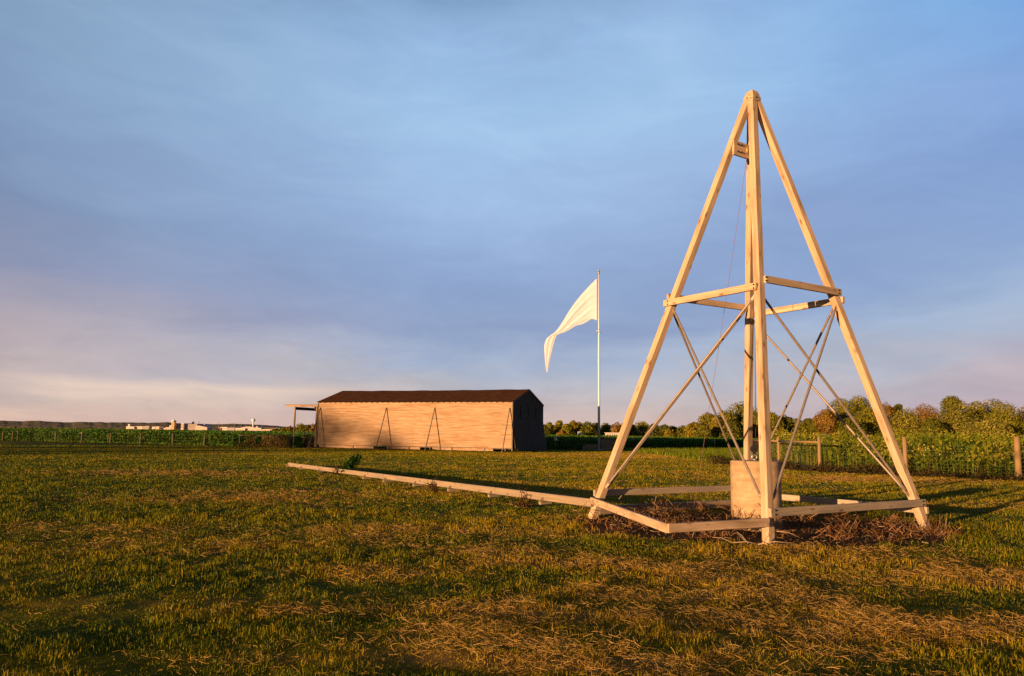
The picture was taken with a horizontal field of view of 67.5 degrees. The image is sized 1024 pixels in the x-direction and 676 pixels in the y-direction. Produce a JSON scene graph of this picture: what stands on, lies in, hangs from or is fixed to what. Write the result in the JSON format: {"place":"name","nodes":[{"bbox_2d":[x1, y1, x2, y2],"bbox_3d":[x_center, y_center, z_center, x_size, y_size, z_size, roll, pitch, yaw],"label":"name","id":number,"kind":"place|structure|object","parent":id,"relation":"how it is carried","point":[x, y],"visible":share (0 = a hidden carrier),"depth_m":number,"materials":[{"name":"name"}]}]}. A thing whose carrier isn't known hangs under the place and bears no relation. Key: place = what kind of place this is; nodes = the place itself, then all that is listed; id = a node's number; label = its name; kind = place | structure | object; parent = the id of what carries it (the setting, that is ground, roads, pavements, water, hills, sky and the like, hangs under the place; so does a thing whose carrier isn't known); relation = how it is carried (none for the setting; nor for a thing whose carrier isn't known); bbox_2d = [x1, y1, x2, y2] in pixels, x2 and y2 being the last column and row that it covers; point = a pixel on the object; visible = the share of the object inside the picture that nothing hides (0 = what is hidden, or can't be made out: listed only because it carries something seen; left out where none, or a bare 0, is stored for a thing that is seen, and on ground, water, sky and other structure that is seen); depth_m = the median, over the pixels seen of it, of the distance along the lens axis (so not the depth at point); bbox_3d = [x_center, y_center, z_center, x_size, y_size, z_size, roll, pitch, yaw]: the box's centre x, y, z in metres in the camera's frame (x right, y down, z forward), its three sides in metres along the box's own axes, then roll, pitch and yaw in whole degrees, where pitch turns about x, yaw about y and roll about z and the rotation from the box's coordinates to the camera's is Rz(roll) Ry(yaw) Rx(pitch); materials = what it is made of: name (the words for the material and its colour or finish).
{"place":"outdoors","nodes":[
{"label":"outdoors","id":0,"kind":"place"},
{"bbox_2d":[126,424,141,428],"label":"airfield shed","id":1,"kind":"structure","parent":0,"point":[129,426],"depth_m":1393.23,"materials":[{"name":"metal"}]},
{"bbox_2d":[142,426,153,428],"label":"grey shed","id":2,"kind":"structure","parent":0,"point":[146,427],"depth_m":1389.73,"materials":[{"name":"metal"}]},
{"bbox_2d":[171,419,176,429],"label":"control tower","id":3,"kind":"structure","parent":0,"point":[173,423],"depth_m":1381.77,"materials":[{"name":"white concrete"}]},
{"bbox_2d":[0,420,658,434],"bbox_3d":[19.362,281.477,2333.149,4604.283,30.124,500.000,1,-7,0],"label":"hills","id":4,"kind":"structure","parent":0,"point":[49,424],"depth_m":2269.08,"materials":[{"name":"green plant"}]},
{"bbox_2d":[0,440,1023,675],"bbox_3d":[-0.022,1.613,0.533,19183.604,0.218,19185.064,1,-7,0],"label":"ground","id":5,"kind":"structure","parent":0,"point":[130,621],"depth_m":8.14,"materials":[{"name":"green plant"}]},
{"bbox_2d":[2,431,232,445],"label":"field fence","id":6,"kind":"object","parent":5,"relation":"on","point":[82,438],"visible":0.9,"depth_m":85.74,"materials":[{"name":"brown wood"}]},
{"bbox_2d":[165,423,212,429],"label":"airfield terminal","id":7,"kind":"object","parent":5,"relation":"on","point":[185,426],"visible":0.69,"depth_m":1390.40,"materials":[{"name":"metal"}]},
{"bbox_2d":[227,427,241,430],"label":"grey hangar","id":8,"kind":"structure","parent":5,"relation":"on","point":[230,428],"depth_m":1389.55,"materials":[{"name":"metal"}]},
{"bbox_2d":[235,427,262,430],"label":"arched hangar","id":9,"kind":"structure","parent":5,"relation":"on","point":[248,428],"depth_m":1392.79,"materials":[{"name":"metal"}]},
{"bbox_2d":[237,434,289,447],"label":"dry weeds","id":10,"kind":"object","parent":5,"relation":"on","point":[270,441],"visible":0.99,"depth_m":77.59,"materials":[{"name":"plant"}]},
{"bbox_2d":[239,434,290,447],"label":"rail fence","id":11,"kind":"object","parent":5,"relation":"on","point":[240,435],"visible":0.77,"depth_m":78.31,"materials":[{"name":"brown wood"}]},
{"bbox_2d":[261,427,272,430],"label":"tan roofed shed","id":12,"kind":"structure","parent":5,"relation":"on","point":[265,429],"depth_m":1389.43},
{"bbox_2d":[277,426,290,430],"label":"tree","id":13,"kind":"object","parent":5,"relation":"on","point":[283,429],"visible":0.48,"depth_m":414.32,"materials":[{"name":"green plant"}]},
{"bbox_2d":[292,423,305,430],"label":"tree","id":14,"kind":"object","parent":5,"relation":"on","point":[300,427],"visible":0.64,"depth_m":415.40,"materials":[{"name":"green plant"}]},
{"bbox_2d":[303,424,310,431],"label":"tree","id":15,"kind":"object","parent":5,"relation":"on","point":[306,427],"visible":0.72,"depth_m":415.22,"materials":[{"name":"green plant"}]},
{"bbox_2d":[301,432,314,446],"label":"picket gate","id":16,"kind":"structure","parent":5,"relation":"on","point":[313,438],"depth_m":79.07,"materials":[{"name":"brown wood"}]},
{"bbox_2d":[307,423,314,431],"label":"tree","id":17,"kind":"object","parent":5,"relation":"on","point":[312,427],"visible":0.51,"depth_m":415.24,"materials":[{"name":"green plant"}]},
{"bbox_2d":[327,466,340,475],"bbox_3d":[-6.580,4.994,28.671,0.684,0.599,0.382,-3,-8,29],"label":"withered weed","id":18,"kind":"object","parent":5,"relation":"on","point":[335,471],"visible":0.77,"depth_m":28.64,"materials":[{"name":"brown plant"}]},
{"bbox_2d":[336,451,362,475],"bbox_3d":[-5.972,4.628,28.288,1.007,0.930,0.737,1,-7,0],"label":"green weed","id":19,"kind":"object","parent":5,"relation":"on","point":[353,460],"visible":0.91,"depth_m":28.18,"materials":[{"name":"green plant"}]},
{"bbox_2d":[0,427,758,449],"bbox_3d":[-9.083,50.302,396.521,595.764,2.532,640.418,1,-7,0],"label":"crop field","id":20,"kind":"structure","parent":5,"relation":"on","point":[90,433],"depth_m":91.40,"materials":[{"name":"green plant"}]},
{"bbox_2d":[284,389,546,452],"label":"wooden hangar","id":21,"kind":"structure","parent":5,"relation":"on","point":[481,420],"depth_m":73.67,"materials":[{"name":"brown wood"}]},
{"bbox_2d":[513,418,523,448],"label":"door panel","id":22,"kind":"structure","parent":21,"relation":"in","point":[517,426],"depth_m":70.48,"materials":[{"name":"brown wood"}]},
{"bbox_2d":[521,419,530,447],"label":"door panel","id":23,"kind":"structure","parent":21,"relation":"in","point":[525,422],"depth_m":72.59,"materials":[{"name":"brown wood"}]},
{"bbox_2d":[529,420,538,447],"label":"door panel","id":24,"kind":"structure","parent":21,"relation":"in","point":[532,423],"depth_m":74.58,"materials":[{"name":"brown wood"}]},
{"bbox_2d":[536,420,545,447],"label":"door panel","id":25,"kind":"structure","parent":21,"relation":"in","point":[540,428],"depth_m":76.60,"materials":[{"name":"brown wood"}]},
{"bbox_2d":[420,477,439,491],"bbox_3d":[-2.220,4.125,21.305,0.686,0.518,0.398,1,-7,0],"label":"withered weed","id":26,"kind":"object","parent":5,"relation":"on","point":[433,488],"visible":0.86,"depth_m":21.27,"materials":[{"name":"brown plant"}]},
{"bbox_2d":[286,463,593,506],"bbox_3d":[-4.302,4.530,25.038,0.308,0.372,23.251,5,-8,-30],"label":"launching rail","id":27,"kind":"object","parent":5,"relation":"on","point":[545,498],"visible":0.95,"depth_m":19.61,"materials":[{"name":"beige wood"}]},
{"bbox_2d":[0,453,1023,675],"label":"cut hay","id":28,"kind":"object","parent":5,"relation":"on","point":[840,601],"visible":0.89,"depth_m":7.68},
{"bbox_2d":[513,486,536,506],"bbox_3d":[0.288,3.581,17.105,0.552,0.614,0.484,1,-7,0],"label":"withered weed","id":29,"kind":"object","parent":5,"relation":"on","point":[522,503],"visible":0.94,"depth_m":17.10,"materials":[{"name":"brown plant"}]},
{"bbox_2d":[544,424,551,434],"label":"tree","id":30,"kind":"object","parent":5,"relation":"on","point":[547,430],"visible":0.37,"depth_m":345.72,"materials":[{"name":"green plant"}]},
{"bbox_2d":[546,422,554,434],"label":"tree","id":31,"kind":"object","parent":5,"relation":"on","point":[550,425],"visible":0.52,"depth_m":354.44,"materials":[{"name":"green plant"}]},
{"bbox_2d":[553,425,560,434],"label":"tree","id":32,"kind":"object","parent":5,"relation":"on","point":[556,429],"visible":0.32,"depth_m":361.79,"materials":[{"name":"green plant"}]},
{"bbox_2d":[555,420,563,428],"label":"tree","id":33,"kind":"object","parent":5,"relation":"on","point":[558,423],"visible":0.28,"depth_m":370.44,"materials":[{"name":"green plant"}]},
{"bbox_2d":[556,429,566,434],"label":"tree","id":34,"kind":"object","parent":5,"relation":"on","point":[561,432],"visible":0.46,"depth_m":332.28,"materials":[{"name":"green plant"}]},
{"bbox_2d":[562,424,574,434],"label":"tree","id":35,"kind":"object","parent":5,"relation":"on","point":[567,428],"visible":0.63,"depth_m":348.92,"materials":[{"name":"green plant"}]},
{"bbox_2d":[569,420,578,434],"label":"tree","id":36,"kind":"object","parent":5,"relation":"on","point":[574,423],"visible":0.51,"depth_m":365.21,"materials":[{"name":"green plant"}]},
{"bbox_2d":[576,421,596,435],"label":"tree","id":37,"kind":"object","parent":5,"relation":"on","point":[587,428],"visible":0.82,"depth_m":351.50,"materials":[{"name":"green plant"}]},
{"bbox_2d":[582,444,597,449],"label":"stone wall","id":38,"kind":"structure","parent":5,"relation":"on","point":[589,446],"depth_m":86.05,"materials":[{"name":"grey stone"}]},
{"bbox_2d":[593,422,603,435],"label":"tree","id":39,"kind":"object","parent":5,"relation":"on","point":[595,427],"visible":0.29,"depth_m":359.94,"materials":[{"name":"green plant"}]},
{"bbox_2d":[596,269,601,449],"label":"flagpole","id":40,"kind":"object","parent":5,"relation":"on","point":[598,422],"visible":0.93,"depth_m":86.68,"materials":[{"name":"metal"}]},
{"bbox_2d":[544,279,596,372],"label":"flag","id":41,"kind":"object","parent":40,"relation":"attached to","point":[583,310],"visible":1,"depth_m":87.61,"materials":[{"name":"white fabric"}]},
{"bbox_2d":[600,423,611,434],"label":"tree","id":42,"kind":"object","parent":5,"relation":"on","point":[606,428],"visible":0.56,"depth_m":367.41,"materials":[{"name":"green plant"}]},
{"bbox_2d":[600,439,615,449],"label":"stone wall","id":43,"kind":"structure","parent":5,"relation":"on","point":[607,444],"depth_m":86.30,"materials":[{"name":"grey stone"}]},
{"bbox_2d":[605,433,618,435],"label":"building","id":44,"kind":"structure","parent":5,"relation":"on","point":[612,434],"depth_m":327.99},
{"bbox_2d":[611,421,620,432],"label":"tree","id":45,"kind":"object","parent":5,"relation":"on","point":[614,429],"visible":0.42,"depth_m":347.32,"materials":[{"name":"brown plant"}]},
{"bbox_2d":[629,424,640,435],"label":"tree","id":46,"kind":"object","parent":5,"relation":"on","point":[633,432],"visible":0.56,"depth_m":362.59,"materials":[{"name":"green plant"}]},
{"bbox_2d":[635,421,648,435],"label":"tree","id":47,"kind":"object","parent":5,"relation":"on","point":[642,427],"visible":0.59,"depth_m":370.54,"materials":[{"name":"green plant"}]},
{"bbox_2d":[644,424,661,435],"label":"tree","id":48,"kind":"object","parent":5,"relation":"on","point":[655,431],"visible":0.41,"depth_m":350.30,"materials":[{"name":"green plant"}]},
{"bbox_2d":[659,424,670,435],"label":"tree","id":49,"kind":"object","parent":5,"relation":"on","point":[663,428],"visible":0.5,"depth_m":365.18,"materials":[{"name":"green plant"}]},
{"bbox_2d":[662,428,675,436],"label":"tree","id":50,"kind":"object","parent":5,"relation":"on","point":[669,432],"visible":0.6,"depth_m":328.12,"materials":[{"name":"green plant"}]},
{"bbox_2d":[674,425,684,436],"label":"tree","id":51,"kind":"object","parent":5,"relation":"on","point":[678,431],"visible":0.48,"depth_m":361.07,"materials":[{"name":"green plant"}]},
{"bbox_2d":[680,422,700,436],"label":"tree","id":52,"kind":"object","parent":5,"relation":"on","point":[690,429],"visible":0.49,"depth_m":211.72,"materials":[{"name":"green plant"}]},
{"bbox_2d":[693,424,715,437],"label":"tree","id":53,"kind":"object","parent":5,"relation":"on","point":[701,431],"visible":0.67,"depth_m":202.12,"materials":[{"name":"green plant"}]},
{"bbox_2d":[698,412,723,426],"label":"tree","id":54,"kind":"object","parent":5,"relation":"on","point":[703,419],"visible":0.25,"depth_m":217.75,"materials":[{"name":"green plant"}]},
{"bbox_2d":[708,415,724,437],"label":"tree","id":55,"kind":"object","parent":5,"relation":"on","point":[714,426],"visible":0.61,"depth_m":209.38,"materials":[{"name":"green plant"}]},
{"bbox_2d":[717,409,738,424],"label":"tree","id":56,"kind":"object","parent":5,"relation":"on","point":[729,416],"visible":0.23,"depth_m":219.48,"materials":[{"name":"green plant"}]},
{"bbox_2d":[718,419,743,437],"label":"tree","id":57,"kind":"object","parent":5,"relation":"on","point":[737,429],"visible":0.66,"depth_m":201.66,"materials":[{"name":"green plant"}]},
{"bbox_2d":[728,401,757,424],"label":"tree","id":58,"kind":"object","parent":5,"relation":"on","point":[740,411],"visible":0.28,"depth_m":225.62,"materials":[{"name":"green plant"}]},
{"bbox_2d":[741,410,758,438],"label":"tree","id":59,"kind":"object","parent":5,"relation":"on","point":[753,434],"visible":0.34,"depth_m":210.87,"materials":[{"name":"green plant"}]},
{"bbox_2d":[712,523,799,544],"bbox_3d":[3.631,2.919,11.391,1.341,0.310,0.366,1,-7,0],"label":"dead branch","id":60,"kind":"object","parent":5,"relation":"on","point":[757,543],"visible":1,"depth_m":11.31,"materials":[{"name":"beige wood"}]},
{"bbox_2d":[730,442,782,530],"bbox_3d":[4.424,2.683,13.911,0.880,1.570,0.880,1,-7,0],"label":"concrete weight","id":61,"kind":"object","parent":5,"relation":"on","point":[745,499],"visible":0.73,"depth_m":13.58,"materials":[{"name":"concrete"}]},
{"bbox_2d":[588,90,931,545],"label":"wooden tower","id":62,"kind":"structure","parent":5,"relation":"on","point":[752,111],"depth_m":14.68,"materials":[{"name":"wood"}]},
{"bbox_2d":[560,495,972,549],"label":"dead weeds","id":63,"kind":"object","parent":5,"relation":"on","point":[844,523],"visible":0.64,"depth_m":13.42,"materials":[{"name":"brown plant"}]},
{"bbox_2d":[770,412,791,433],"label":"tree","id":64,"kind":"object","parent":5,"relation":"on","point":[774,417],"visible":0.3,"depth_m":211.91,"materials":[{"name":"green plant"}]},
{"bbox_2d":[779,414,796,432],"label":"tree","id":65,"kind":"object","parent":5,"relation":"on","point":[788,421],"visible":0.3,"depth_m":215.24,"materials":[{"name":"green plant"}]},
{"bbox_2d":[792,418,809,434],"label":"tree","id":66,"kind":"object","parent":5,"relation":"on","point":[801,428],"visible":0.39,"depth_m":296.43,"materials":[{"name":"green plant"}]},
{"bbox_2d":[802,418,812,433],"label":"tree","id":67,"kind":"object","parent":5,"relation":"on","point":[807,421],"visible":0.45,"depth_m":296.80,"materials":[{"name":"green plant"}]},
{"bbox_2d":[808,417,822,435],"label":"tree","id":68,"kind":"object","parent":5,"relation":"on","point":[811,426],"visible":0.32,"depth_m":287.46,"materials":[{"name":"green plant"}]},
{"bbox_2d":[810,408,836,435],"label":"tree","id":69,"kind":"object","parent":5,"relation":"on","point":[825,420],"visible":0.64,"depth_m":120.49,"materials":[{"name":"orange plant"}]},
{"bbox_2d":[827,398,857,428],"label":"tree","id":70,"kind":"object","parent":5,"relation":"on","point":[842,414],"visible":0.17,"depth_m":126.94,"materials":[{"name":"green plant"}]},
{"bbox_2d":[834,417,869,436],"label":"tree","id":71,"kind":"object","parent":5,"relation":"on","point":[842,428],"visible":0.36,"depth_m":114.21,"materials":[{"name":"green plant"}]},
{"bbox_2d":[839,395,879,429],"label":"tree","id":72,"kind":"object","parent":5,"relation":"on","point":[859,402],"visible":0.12,"depth_m":128.49,"materials":[{"name":"green plant"}]},
{"bbox_2d":[700,454,1023,480],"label":"fence brush","id":73,"kind":"object","parent":5,"relation":"on","point":[874,469],"visible":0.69,"depth_m":35.77,"materials":[{"name":"green plant"}]},
{"bbox_2d":[853,407,882,436],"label":"tree","id":74,"kind":"object","parent":5,"relation":"on","point":[867,419],"visible":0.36,"depth_m":120.25,"materials":[{"name":"green plant"}]},
{"bbox_2d":[752,436,1023,476],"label":"wire fence","id":75,"kind":"object","parent":5,"relation":"on","point":[1017,458],"visible":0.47,"depth_m":36.30,"materials":[{"name":"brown wood"}]},
{"bbox_2d":[880,401,895,431],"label":"tree","id":76,"kind":"object","parent":5,"relation":"on","point":[890,410],"visible":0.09,"depth_m":148.19,"materials":[{"name":"brown plant"}]},
{"bbox_2d":[771,425,1023,476],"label":"meadow plants","id":77,"kind":"object","parent":5,"relation":"on","point":[966,440],"visible":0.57,"depth_m":39.96,"materials":[{"name":"green plant"}]},
{"bbox_2d":[894,403,902,415],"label":"tree","id":78,"kind":"object","parent":5,"relation":"on","point":[898,406],"visible":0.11,"depth_m":153.98,"materials":[{"name":"green plant"}]},
{"bbox_2d":[889,407,926,435],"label":"tree","id":79,"kind":"object","parent":5,"relation":"on","point":[905,420],"visible":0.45,"depth_m":118.12,"materials":[{"name":"green plant"}]},
{"bbox_2d":[909,403,943,424],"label":"tree","id":80,"kind":"object","parent":5,"relation":"on","point":[927,412],"visible":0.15,"depth_m":136.35,"materials":[{"name":"brown plant"}]},
{"bbox_2d":[917,417,947,436],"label":"tree","id":81,"kind":"object","parent":5,"relation":"on","point":[932,425],"visible":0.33,"depth_m":116.47,"materials":[{"name":"green plant"}]},
{"bbox_2d":[939,395,966,419],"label":"tree","id":82,"kind":"object","parent":5,"relation":"on","point":[947,400],"visible":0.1,"depth_m":138.92,"materials":[{"name":"green plant"}]},
{"bbox_2d":[932,402,983,435],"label":"tree","id":83,"kind":"object","parent":5,"relation":"on","point":[959,423],"visible":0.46,"depth_m":122.04,"materials":[{"name":"green plant"}]},
{"bbox_2d":[962,401,990,423],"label":"tree","id":84,"kind":"object","parent":5,"relation":"on","point":[979,410],"visible":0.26,"depth_m":128.78,"materials":[{"name":"green plant"}]},
{"bbox_2d":[964,416,1018,436],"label":"tree","id":85,"kind":"object","parent":5,"relation":"on","point":[986,426],"visible":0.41,"depth_m":113.80,"materials":[{"name":"green plant"}]},
{"bbox_2d":[981,398,1020,431],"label":"tree","id":86,"kind":"object","parent":5,"relation":"on","point":[997,406],"visible":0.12,"depth_m":131.28,"materials":[{"name":"green plant"}]},
{"bbox_2d":[984,403,1023,436],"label":"tree","id":87,"kind":"object","parent":5,"relation":"on","point":[1016,424],"visible":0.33,"depth_m":122.40,"materials":[{"name":"green plant"}]},
{"bbox_2d":[1011,407,1023,431],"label":"tree","id":88,"kind":"object","parent":5,"relation":"on","point":[1021,413],"visible":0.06,"depth_m":133.81,"materials":[{"name":"green plant"}]},
{"bbox_2d":[0,0,1023,430],"label":"sky","id":89,"kind":"structure","parent":0,"point":[212,211],"materials":[{"name":"blue"}]},
{"bbox_2d":[623,446,783,459],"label":"rough grass","id":90,"kind":"structure","parent":0,"point":[689,453],"depth_m":69.65,"materials":[{"name":"green plant"}]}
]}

